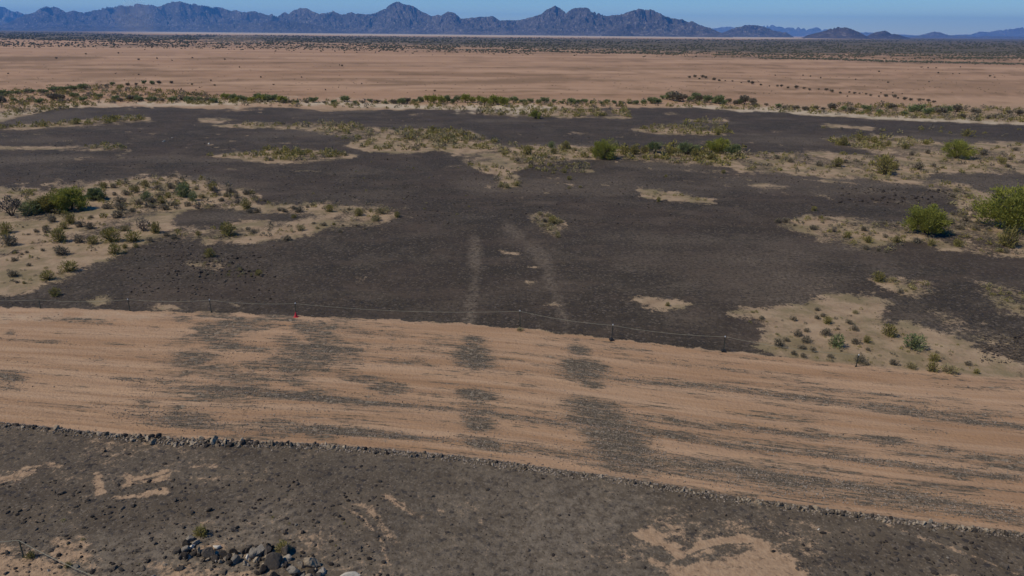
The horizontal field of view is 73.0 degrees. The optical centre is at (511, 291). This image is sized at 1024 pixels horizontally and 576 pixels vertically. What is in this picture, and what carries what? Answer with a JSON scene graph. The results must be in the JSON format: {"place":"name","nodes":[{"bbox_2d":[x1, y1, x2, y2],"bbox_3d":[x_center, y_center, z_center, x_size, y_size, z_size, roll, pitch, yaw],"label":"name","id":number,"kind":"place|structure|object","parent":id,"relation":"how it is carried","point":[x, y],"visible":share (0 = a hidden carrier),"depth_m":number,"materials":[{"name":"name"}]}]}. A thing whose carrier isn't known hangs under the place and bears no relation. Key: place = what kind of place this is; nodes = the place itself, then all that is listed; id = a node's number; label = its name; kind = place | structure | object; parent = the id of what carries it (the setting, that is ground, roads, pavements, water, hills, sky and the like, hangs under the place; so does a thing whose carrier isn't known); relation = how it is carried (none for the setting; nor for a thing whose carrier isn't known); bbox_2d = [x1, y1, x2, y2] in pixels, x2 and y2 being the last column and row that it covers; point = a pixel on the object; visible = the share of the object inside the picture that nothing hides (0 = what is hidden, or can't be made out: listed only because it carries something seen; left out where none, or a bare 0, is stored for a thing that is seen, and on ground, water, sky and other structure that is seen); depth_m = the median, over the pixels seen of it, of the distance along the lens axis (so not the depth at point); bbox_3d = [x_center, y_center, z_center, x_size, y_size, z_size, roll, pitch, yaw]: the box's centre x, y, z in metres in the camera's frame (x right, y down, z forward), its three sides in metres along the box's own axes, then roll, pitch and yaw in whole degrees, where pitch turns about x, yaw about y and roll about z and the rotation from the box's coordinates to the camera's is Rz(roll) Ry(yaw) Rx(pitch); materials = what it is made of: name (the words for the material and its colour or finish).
{"place":"outdoors","nodes":[
{"label":"outdoors","id":0,"kind":"place"},
{"bbox_2d":[0,7,24,24],"bbox_3d":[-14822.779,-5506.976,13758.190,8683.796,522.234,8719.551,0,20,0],"label":"mountains","id":1,"kind":"structure","parent":0,"point":[7,15],"depth_m":16281.08,"materials":[{"name":"blue stone"}]},
{"bbox_2d":[0,21,351,33],"bbox_3d":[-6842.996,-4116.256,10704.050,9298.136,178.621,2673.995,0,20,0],"label":"mountain foothills","id":2,"kind":"structure","parent":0,"point":[279,27],"depth_m":10681.75,"materials":[{"name":"stone"}]},
{"bbox_2d":[0,1,731,36],"bbox_3d":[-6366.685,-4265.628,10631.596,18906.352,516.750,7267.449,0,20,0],"label":"mountain range","id":3,"kind":"structure","parent":0,"point":[396,18],"depth_m":10465.09,"materials":[{"name":"stone"}]},
{"bbox_2d":[0,30,1023,575],"bbox_3d":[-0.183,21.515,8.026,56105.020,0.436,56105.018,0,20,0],"label":"ground","id":4,"kind":"structure","parent":0,"point":[68,368],"depth_m":59.75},
{"bbox_2d":[0,221,13,233],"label":"creosote bush","id":5,"kind":"object","parent":4,"relation":"on","point":[5,228],"visible":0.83,"depth_m":82.84,"materials":[{"name":"green plant"}]},
{"bbox_2d":[0,234,17,246],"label":"dry shrub","id":6,"kind":"object","parent":4,"relation":"on","point":[9,238],"visible":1,"depth_m":78.16,"materials":[{"name":"grey plant"}]},
{"bbox_2d":[0,195,23,215],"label":"bare tree","id":7,"kind":"object","parent":4,"relation":"on","point":[11,206],"visible":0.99,"depth_m":90.58,"materials":[{"name":"grey plant"}]},
{"bbox_2d":[7,270,19,276],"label":"dry shrub","id":8,"kind":"object","parent":4,"relation":"on","point":[12,273],"visible":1,"depth_m":68.40,"materials":[{"name":"grey plant"}]},
{"bbox_2d":[16,200,41,215],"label":"green shrub","id":9,"kind":"object","parent":4,"relation":"on","point":[28,208],"visible":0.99,"depth_m":91.15,"materials":[{"name":"green plant"}]},
{"bbox_2d":[23,550,35,559],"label":"creosote bush","id":10,"kind":"object","parent":4,"relation":"on","point":[32,555],"visible":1,"depth_m":32.10,"materials":[{"name":"green plant"}]},
{"bbox_2d":[28,193,60,212],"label":"desert tree","id":11,"kind":"object","parent":4,"relation":"on","point":[43,201],"visible":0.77,"depth_m":92.33,"materials":[{"name":"green plant"}]},
{"bbox_2d":[2,540,92,575],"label":"rope fence","id":12,"kind":"object","parent":4,"relation":"on","point":[39,551],"visible":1,"depth_m":31.63,"materials":[{"name":"metal"}]},
{"bbox_2d":[39,269,56,280],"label":"creosote bush","id":13,"kind":"object","parent":4,"relation":"on","point":[48,275],"visible":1,"depth_m":67.45,"materials":[{"name":"green plant"}]},
{"bbox_2d":[48,287,60,296],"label":"creosote bush","id":14,"kind":"object","parent":4,"relation":"on","point":[54,293],"visible":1,"depth_m":63.41,"materials":[{"name":"green plant"}]},
{"bbox_2d":[44,226,67,242],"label":"creosote bush","id":15,"kind":"object","parent":4,"relation":"on","point":[60,236],"visible":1,"depth_m":79.43,"materials":[{"name":"green plant"}]},
{"bbox_2d":[53,244,69,255],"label":"dry shrub","id":16,"kind":"object","parent":4,"relation":"on","point":[59,251],"visible":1,"depth_m":74.92,"materials":[{"name":"grey plant"}]},
{"bbox_2d":[57,260,77,272],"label":"creosote bush","id":17,"kind":"object","parent":4,"relation":"on","point":[67,265],"visible":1,"depth_m":69.81,"materials":[{"name":"green plant"}]},
{"bbox_2d":[46,186,89,211],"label":"palo verde tree","id":18,"kind":"object","parent":4,"relation":"on","point":[66,198],"visible":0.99,"depth_m":92.94,"materials":[{"name":"green plant"}]},
{"bbox_2d":[62,211,76,223],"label":"creosote bush","id":19,"kind":"object","parent":4,"relation":"on","point":[71,220],"visible":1,"depth_m":87.44,"materials":[{"name":"green plant"}]},
{"bbox_2d":[73,235,84,243],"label":"dry shrub","id":20,"kind":"object","parent":4,"relation":"on","point":[79,240],"visible":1,"depth_m":79.50,"materials":[{"name":"grey plant"}]},
{"bbox_2d":[75,220,85,227],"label":"dry shrub","id":21,"kind":"object","parent":4,"relation":"on","point":[81,224],"visible":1,"depth_m":85.92,"materials":[{"name":"grey plant"}]},
{"bbox_2d":[86,235,97,244],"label":"creosote bush","id":22,"kind":"object","parent":4,"relation":"on","point":[94,241],"visible":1,"depth_m":79.02,"materials":[{"name":"green plant"}]},
{"bbox_2d":[84,187,104,199],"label":"desert tree","id":23,"kind":"object","parent":4,"relation":"on","point":[91,193],"visible":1,"depth_m":99.12,"materials":[{"name":"green plant"}]},
{"bbox_2d":[98,227,120,242],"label":"creosote bush","id":24,"kind":"object","parent":4,"relation":"on","point":[108,237],"visible":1,"depth_m":79.46,"materials":[{"name":"green plant"}]},
{"bbox_2d":[107,242,121,254],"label":"creosote bush","id":25,"kind":"object","parent":4,"relation":"on","point":[116,250],"visible":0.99,"depth_m":75.28,"materials":[{"name":"green plant"}]},
{"bbox_2d":[112,195,125,203],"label":"dry shrub","id":26,"kind":"object","parent":4,"relation":"on","point":[121,199],"visible":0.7,"depth_m":97.04,"materials":[{"name":"grey plant"}]},
{"bbox_2d":[110,209,128,218],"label":"dry shrub","id":27,"kind":"object","parent":4,"relation":"on","point":[119,215],"visible":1,"depth_m":90.14,"materials":[{"name":"grey plant"}]},
{"bbox_2d":[115,202,126,209],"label":"dry shrub","id":28,"kind":"object","parent":4,"relation":"on","point":[119,206],"visible":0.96,"depth_m":94.07,"materials":[{"name":"grey plant"}]},
{"bbox_2d":[123,229,141,241],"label":"creosote bush","id":29,"kind":"object","parent":4,"relation":"on","point":[130,235],"visible":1,"depth_m":79.64,"materials":[{"name":"green plant"}]},
{"bbox_2d":[136,218,149,230],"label":"bare shrub","id":30,"kind":"object","parent":4,"relation":"on","point":[140,226],"visible":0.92,"depth_m":84.14,"materials":[{"name":"grey plant"}]},
{"bbox_2d":[140,190,152,201],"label":"green shrub","id":31,"kind":"object","parent":4,"relation":"on","point":[145,194],"visible":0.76,"depth_m":99.21,"materials":[{"name":"green plant"}]},
{"bbox_2d":[147,221,161,233],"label":"creosote bush","id":32,"kind":"object","parent":4,"relation":"on","point":[153,226],"visible":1,"depth_m":83.37,"materials":[{"name":"green plant"}]},
{"bbox_2d":[175,182,189,196],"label":"green shrub","id":33,"kind":"object","parent":4,"relation":"on","point":[182,191],"visible":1,"depth_m":101.41,"materials":[{"name":"green plant"}]},
{"bbox_2d":[187,191,197,201],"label":"green shrub","id":34,"kind":"object","parent":4,"relation":"on","point":[190,196],"visible":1,"depth_m":99.43,"materials":[{"name":"green plant"}]},
{"bbox_2d":[193,524,207,537],"bbox_3d":[-15.040,11.575,33.469,0.858,0.636,0.638,11,23,27],"label":"creosote bush","id":35,"kind":"object","parent":4,"relation":"on","point":[197,532],"visible":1,"depth_m":33.45,"materials":[{"name":"green plant"}]},
{"bbox_2d":[201,547,214,557],"bbox_3d":[-14.066,12.151,32.102,0.618,0.683,0.368,-8,14,1],"label":"rock","id":36,"kind":"object","parent":4,"relation":"on","point":[207,552],"visible":0.95,"depth_m":31.98,"materials":[{"name":"grey stone"}]},
{"bbox_2d":[203,247,215,257],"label":"creosote bush","id":37,"kind":"object","parent":4,"relation":"on","point":[208,252],"visible":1,"depth_m":74.82,"materials":[{"name":"green plant"}]},
{"bbox_2d":[218,221,237,235],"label":"creosote bush","id":38,"kind":"object","parent":4,"relation":"on","point":[224,227],"visible":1,"depth_m":82.36,"materials":[{"name":"green plant"}]},
{"bbox_2d":[231,554,239,564],"bbox_3d":[-12.703,12.363,31.859,0.273,0.473,0.433,1,44,39],"label":"rock","id":39,"kind":"object","parent":4,"relation":"on","point":[235,558],"visible":1,"depth_m":31.75,"materials":[{"name":"grey stone"}]},
{"bbox_2d":[240,198,252,209],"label":"creosote bush","id":40,"kind":"object","parent":4,"relation":"on","point":[246,205],"visible":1,"depth_m":94.98,"materials":[{"name":"green plant"}]},
{"bbox_2d":[249,547,256,558],"bbox_3d":[-12.047,12.211,32.242,0.401,0.527,0.483,11,36,-3],"label":"rock","id":41,"kind":"object","parent":4,"relation":"on","point":[252,552],"visible":1,"depth_m":32.05,"materials":[{"name":"grey stone"}]},
{"bbox_2d":[255,544,264,555],"bbox_3d":[-11.797,12.138,32.340,0.562,0.645,0.461,-14,25,-34],"label":"rock","id":42,"kind":"object","parent":4,"relation":"on","point":[260,548],"visible":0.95,"depth_m":32.20,"materials":[{"name":"grey stone"}]},
{"bbox_2d":[259,564,266,573],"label":"rock","id":43,"kind":"object","parent":4,"relation":"on","point":[263,568],"visible":1,"depth_m":31.25,"materials":[{"name":"grey stone"}]},
{"bbox_2d":[263,545,271,556],"bbox_3d":[-11.434,12.166,32.349,0.362,0.584,0.396,2,-1,-44],"label":"rock","id":44,"kind":"object","parent":4,"relation":"on","point":[267,550],"visible":0.85,"depth_m":32.24,"materials":[{"name":"grey stone"}]},
{"bbox_2d":[264,552,282,569],"bbox_3d":[-10.891,12.383,31.620,0.840,0.928,0.337,-1,-9,-27],"label":"rock","id":45,"kind":"object","parent":4,"relation":"on","point":[273,560],"visible":0.98,"depth_m":31.50,"materials":[{"name":"grey stone"}]},
{"bbox_2d":[274,539,289,553],"bbox_3d":[-10.778,11.998,32.480,0.750,0.545,0.761,15,25,34],"label":"creosote bush","id":46,"kind":"object","parent":4,"relation":"on","point":[280,544],"visible":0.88,"depth_m":32.52,"materials":[{"name":"green plant"}]},
{"bbox_2d":[281,544,288,555],"bbox_3d":[-10.633,12.170,32.388,0.387,0.621,0.510,-5,21,-15],"label":"rock","id":47,"kind":"object","parent":4,"relation":"on","point":[284,550],"visible":0.92,"depth_m":32.25,"materials":[{"name":"grey stone"}]},
{"bbox_2d":[288,568,300,574],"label":"rock","id":48,"kind":"object","parent":4,"relation":"on","point":[293,571],"visible":0.96,"depth_m":31.05,"materials":[{"name":"grey stone"}]},
{"bbox_2d":[303,557,320,567],"bbox_3d":[-9.191,12.482,31.654,0.879,0.789,0.395,12,22,11],"label":"boulder","id":49,"kind":"object","parent":4,"relation":"on","point":[311,562],"visible":0.93,"depth_m":31.54,"materials":[{"name":"grey stone"}]},
{"bbox_2d":[340,571,359,575],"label":"boulder","id":50,"kind":"object","parent":4,"relation":"on","point":[353,573],"visible":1,"depth_m":30.95,"materials":[{"name":"grey stone"}]},
{"bbox_2d":[353,208,362,215],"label":"creosote bush","id":51,"kind":"object","parent":4,"relation":"on","point":[358,211],"visible":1,"depth_m":92.32,"materials":[{"name":"green plant"}]},
{"bbox_2d":[374,207,387,213],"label":"grass clump","id":52,"kind":"object","parent":4,"relation":"on","point":[380,210],"visible":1,"depth_m":93.28,"materials":[{"name":"plant"}]},
{"bbox_2d":[21,299,858,366],"bbox_3d":[-11.925,2.234,57.148,76.071,1.811,3.204,3,21,7],"label":"rope fence","id":53,"kind":"object","parent":4,"relation":"on","point":[612,339],"visible":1,"depth_m":57.87,"materials":[{"name":"metal"}]},
{"bbox_2d":[460,93,470,102],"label":"mesquite tree","id":54,"kind":"object","parent":4,"relation":"on","point":[465,98],"visible":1,"depth_m":242.31,"materials":[{"name":"green plant"}]},
{"bbox_2d":[497,96,509,105],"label":"mesquite tree","id":55,"kind":"object","parent":4,"relation":"on","point":[502,100],"visible":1,"depth_m":232.18,"materials":[{"name":"green plant"}]},
{"bbox_2d":[0,83,1023,575],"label":"scrub","id":56,"kind":"object","parent":4,"relation":"on","point":[452,137],"visible":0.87,"depth_m":151.82,"materials":[{"name":"green plant"}]},
{"bbox_2d":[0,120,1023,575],"bbox_3d":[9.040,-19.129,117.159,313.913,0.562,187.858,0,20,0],"label":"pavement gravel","id":57,"kind":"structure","parent":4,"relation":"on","point":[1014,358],"depth_m":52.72,"materials":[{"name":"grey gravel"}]},
{"bbox_2d":[0,31,1023,93],"bbox_3d":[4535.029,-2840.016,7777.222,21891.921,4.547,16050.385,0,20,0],"label":"distant scrub","id":58,"kind":"object","parent":4,"relation":"on","point":[271,43],"visible":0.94,"depth_m":1303.48,"materials":[{"name":"green plant"}]},
{"bbox_2d":[524,145,532,154],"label":"creosote bush","id":59,"kind":"object","parent":4,"relation":"on","point":[529,148],"visible":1,"depth_m":139.74,"materials":[{"name":"green plant"}]},
{"bbox_2d":[528,110,542,118],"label":"palo verde tree","id":60,"kind":"object","parent":4,"relation":"on","point":[535,114],"visible":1,"depth_m":199.06,"materials":[{"name":"green plant"}]},
{"bbox_2d":[591,137,622,160],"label":"palo verde tree","id":61,"kind":"object","parent":4,"relation":"on","point":[600,147],"visible":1,"depth_m":135.30,"materials":[{"name":"green plant"}]},
{"bbox_2d":[629,145,639,153],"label":"creosote bush","id":62,"kind":"object","parent":4,"relation":"on","point":[633,148],"visible":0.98,"depth_m":140.96,"materials":[{"name":"green plant"}]},
{"bbox_2d":[647,141,665,151],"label":"desert tree","id":63,"kind":"object","parent":4,"relation":"on","point":[653,145],"visible":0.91,"depth_m":142.46,"materials":[{"name":"green plant"}]},
{"bbox_2d":[673,92,686,101],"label":"mesquite tree","id":64,"kind":"object","parent":4,"relation":"on","point":[678,96],"visible":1,"depth_m":251.87,"materials":[{"name":"green plant"}]},
{"bbox_2d":[676,141,701,153],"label":"desert tree","id":65,"kind":"object","parent":4,"relation":"on","point":[685,148],"visible":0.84,"depth_m":140.61,"materials":[{"name":"green plant"}]},
{"bbox_2d":[702,93,712,101],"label":"mesquite tree","id":66,"kind":"object","parent":4,"relation":"on","point":[708,98],"visible":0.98,"depth_m":249.14,"materials":[{"name":"green plant"}]},
{"bbox_2d":[704,135,731,152],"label":"palo verde tree","id":67,"kind":"object","parent":4,"relation":"on","point":[720,144],"visible":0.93,"depth_m":142.58,"materials":[{"name":"green plant"}]},
{"bbox_2d":[713,94,725,103],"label":"mesquite tree","id":68,"kind":"object","parent":4,"relation":"on","point":[720,98],"visible":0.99,"depth_m":245.27,"materials":[{"name":"green plant"}]},
{"bbox_2d":[723,144,741,153],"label":"desert tree","id":69,"kind":"object","parent":4,"relation":"on","point":[733,147],"visible":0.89,"depth_m":141.27,"materials":[{"name":"green plant"}]},
{"bbox_2d":[740,95,750,103],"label":"mesquite tree","id":70,"kind":"object","parent":4,"relation":"on","point":[745,98],"visible":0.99,"depth_m":244.37,"materials":[{"name":"grey plant"}]},
{"bbox_2d":[774,338,785,348],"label":"dry shrub","id":71,"kind":"object","parent":4,"relation":"on","point":[780,343],"visible":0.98,"depth_m":54.27,"materials":[{"name":"grey plant"}]},
{"bbox_2d":[801,335,812,343],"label":"dry shrub","id":72,"kind":"object","parent":4,"relation":"on","point":[806,337],"visible":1,"depth_m":55.23,"materials":[{"name":"grey plant"}]},
{"bbox_2d":[819,327,833,335],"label":"dry shrub","id":73,"kind":"object","parent":4,"relation":"on","point":[825,331],"visible":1,"depth_m":56.73,"materials":[{"name":"grey plant"}]},
{"bbox_2d":[827,333,846,349],"bbox_3d":[25.697,3.860,54.539,1.356,1.182,1.420,-6,21,-16],"label":"green shrub","id":74,"kind":"object","parent":4,"relation":"on","point":[835,339],"visible":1,"depth_m":54.44,"materials":[{"name":"green plant"}]},
{"bbox_2d":[831,156,843,166],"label":"creosote bush","id":75,"kind":"object","parent":4,"relation":"on","point":[837,160],"visible":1,"depth_m":129.82,"materials":[{"name":"green plant"}]},
{"bbox_2d":[838,135,847,145],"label":"creosote bush","id":76,"kind":"object","parent":4,"relation":"on","point":[844,142],"visible":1,"depth_m":155.17,"materials":[{"name":"green plant"}]},
{"bbox_2d":[854,354,868,363],"bbox_3d":[26.219,5.051,52.055,1.046,0.664,1.026,-5,21,-15],"label":"dry shrub","id":77,"kind":"object","parent":4,"relation":"on","point":[861,359],"visible":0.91,"depth_m":51.98,"materials":[{"name":"grey plant"}]},
{"bbox_2d":[871,271,885,282],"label":"creosote bush","id":78,"kind":"object","parent":4,"relation":"on","point":[880,277],"visible":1,"depth_m":69.11,"materials":[{"name":"green plant"}]},
{"bbox_2d":[870,152,894,174],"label":"creosote bush","id":79,"kind":"object","parent":4,"relation":"on","point":[886,160],"visible":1,"depth_m":123.00,"materials":[{"name":"green plant"}]},
{"bbox_2d":[881,323,898,337],"bbox_3d":[31.021,3.119,56.779,1.227,1.184,1.374,-1,21,-5],"label":"creosote bush","id":80,"kind":"object","parent":4,"relation":"on","point":[890,331],"visible":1,"depth_m":56.61,"materials":[{"name":"green plant"}]},
{"bbox_2d":[905,361,916,369],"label":"grass clump","id":81,"kind":"object","parent":4,"relation":"on","point":[912,366],"visible":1,"depth_m":51.11,"materials":[{"name":"plant"}]},
{"bbox_2d":[907,105,918,111],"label":"mesquite tree","id":82,"kind":"object","parent":4,"relation":"on","point":[914,108],"visible":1,"depth_m":224.72,"materials":[{"name":"green plant"}]},
{"bbox_2d":[903,333,929,350],"bbox_3d":[31.773,3.910,54.459,1.869,1.314,1.825,-12,24,-31],"label":"green shrub","id":83,"kind":"object","parent":4,"relation":"on","point":[914,342],"visible":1,"depth_m":54.32,"materials":[{"name":"green plant"}]},
{"bbox_2d":[911,162,924,169],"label":"dry shrub","id":84,"kind":"object","parent":4,"relation":"on","point":[917,166],"visible":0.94,"depth_m":127.85,"materials":[{"name":"grey plant"}]},
{"bbox_2d":[900,202,952,233],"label":"bush","id":85,"kind":"object","parent":4,"relation":"on","point":[929,219],"visible":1,"depth_m":84.97,"materials":[{"name":"green plant"}]},
{"bbox_2d":[925,360,941,372],"bbox_3d":[30.838,5.506,50.633,1.089,0.957,0.943,-11,23,-27],"label":"creosote bush","id":86,"kind":"object","parent":4,"relation":"on","point":[932,365],"visible":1,"depth_m":50.66,"materials":[{"name":"green plant"}]},
{"bbox_2d":[928,353,940,361],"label":"creosote bush","id":87,"kind":"object","parent":4,"relation":"on","point":[933,357],"visible":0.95,"depth_m":52.45,"materials":[{"name":"green plant"}]},
{"bbox_2d":[934,106,947,113],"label":"mesquite tree","id":88,"kind":"object","parent":4,"relation":"on","point":[942,109],"visible":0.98,"depth_m":217.60,"materials":[{"name":"green plant"}]},
{"bbox_2d":[940,363,958,375],"bbox_3d":[31.901,5.695,50.477,1.055,0.726,1.344,-18,28,-41],"label":"grass clump","id":89,"kind":"object","parent":4,"relation":"on","point":[947,370],"visible":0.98,"depth_m":50.44,"materials":[{"name":"plant"}]},
{"bbox_2d":[951,104,962,111],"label":"mesquite tree","id":90,"kind":"object","parent":4,"relation":"on","point":[956,107],"visible":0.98,"depth_m":225.95,"materials":[{"name":"grey plant"}]},
{"bbox_2d":[936,138,978,159],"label":"palo verde tree","id":91,"kind":"object","parent":4,"relation":"on","point":[960,148],"visible":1,"depth_m":138.51,"materials":[{"name":"green plant"}]},
{"bbox_2d":[952,238,963,246],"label":"creosote bush","id":92,"kind":"object","parent":4,"relation":"on","point":[956,244],"visible":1,"depth_m":81.37,"materials":[{"name":"green plant"}]},
{"bbox_2d":[966,184,1023,232],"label":"palo verde tree","id":93,"kind":"object","parent":4,"relation":"on","point":[1005,209],"visible":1,"depth_m":87.25,"materials":[{"name":"green plant"}]},
{"bbox_2d":[996,225,1020,248],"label":"creosote bush","id":94,"kind":"object","parent":4,"relation":"on","point":[1006,236],"visible":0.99,"depth_m":80.99,"materials":[{"name":"green plant"}]},
{"bbox_2d":[0,313,1023,527],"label":"road gravel","id":95,"kind":"structure","parent":0,"point":[744,469],"depth_m":42.41,"materials":[{"name":"brown gravel"}]},
{"bbox_2d":[0,422,1023,539],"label":"border gravel","id":96,"kind":"structure","parent":0,"point":[888,520],"depth_m":39.05,"materials":[{"name":"grey gravel"}]},
{"bbox_2d":[0,0,1023,34],"label":"sky","id":97,"kind":"structure","parent":0,"point":[907,17],"materials":[{"name":"blue"}]},
{"bbox_2d":[601,24,643,35],"bbox_3d":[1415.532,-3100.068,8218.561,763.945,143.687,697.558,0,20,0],"label":"rocky spur","id":98,"kind":"structure","parent":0,"point":[624,30],"depth_m":8199.07,"materials":[{"name":"stone"}]},
{"bbox_2d":[723,25,792,36],"bbox_3d":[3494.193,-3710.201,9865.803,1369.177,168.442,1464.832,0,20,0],"label":"foothill ridge","id":99,"kind":"structure","parent":0,"point":[751,31],"depth_m":9698.85,"materials":[{"name":"stone"}]},
{"bbox_2d":[802,27,870,38],"bbox_3d":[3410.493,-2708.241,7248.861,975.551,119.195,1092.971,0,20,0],"label":"domed hill","id":100,"kind":"structure","parent":0,"point":[844,33],"depth_m":7082.02,"materials":[{"name":"stone"}]},
{"bbox_2d":[711,25,1023,36],"bbox_3d":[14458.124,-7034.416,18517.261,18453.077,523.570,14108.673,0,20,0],"label":"distant mountains","id":101,"kind":"structure","parent":0,"point":[798,31],"depth_m":22092.70,"materials":[{"name":"blue stone"}]},
{"bbox_2d":[867,31,909,38],"bbox_3d":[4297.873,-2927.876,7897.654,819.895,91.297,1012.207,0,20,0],"label":"hill","id":102,"kind":"structure","parent":0,"point":[882,35],"depth_m":7802.41,"materials":[{"name":"stone"}]},
{"bbox_2d":[908,32,1023,38],"bbox_3d":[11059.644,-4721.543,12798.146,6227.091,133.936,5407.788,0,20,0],"label":"outlying hill","id":103,"kind":"structure","parent":0,"point":[935,35],"depth_m":14105.28,"materials":[{"name":"stone"}]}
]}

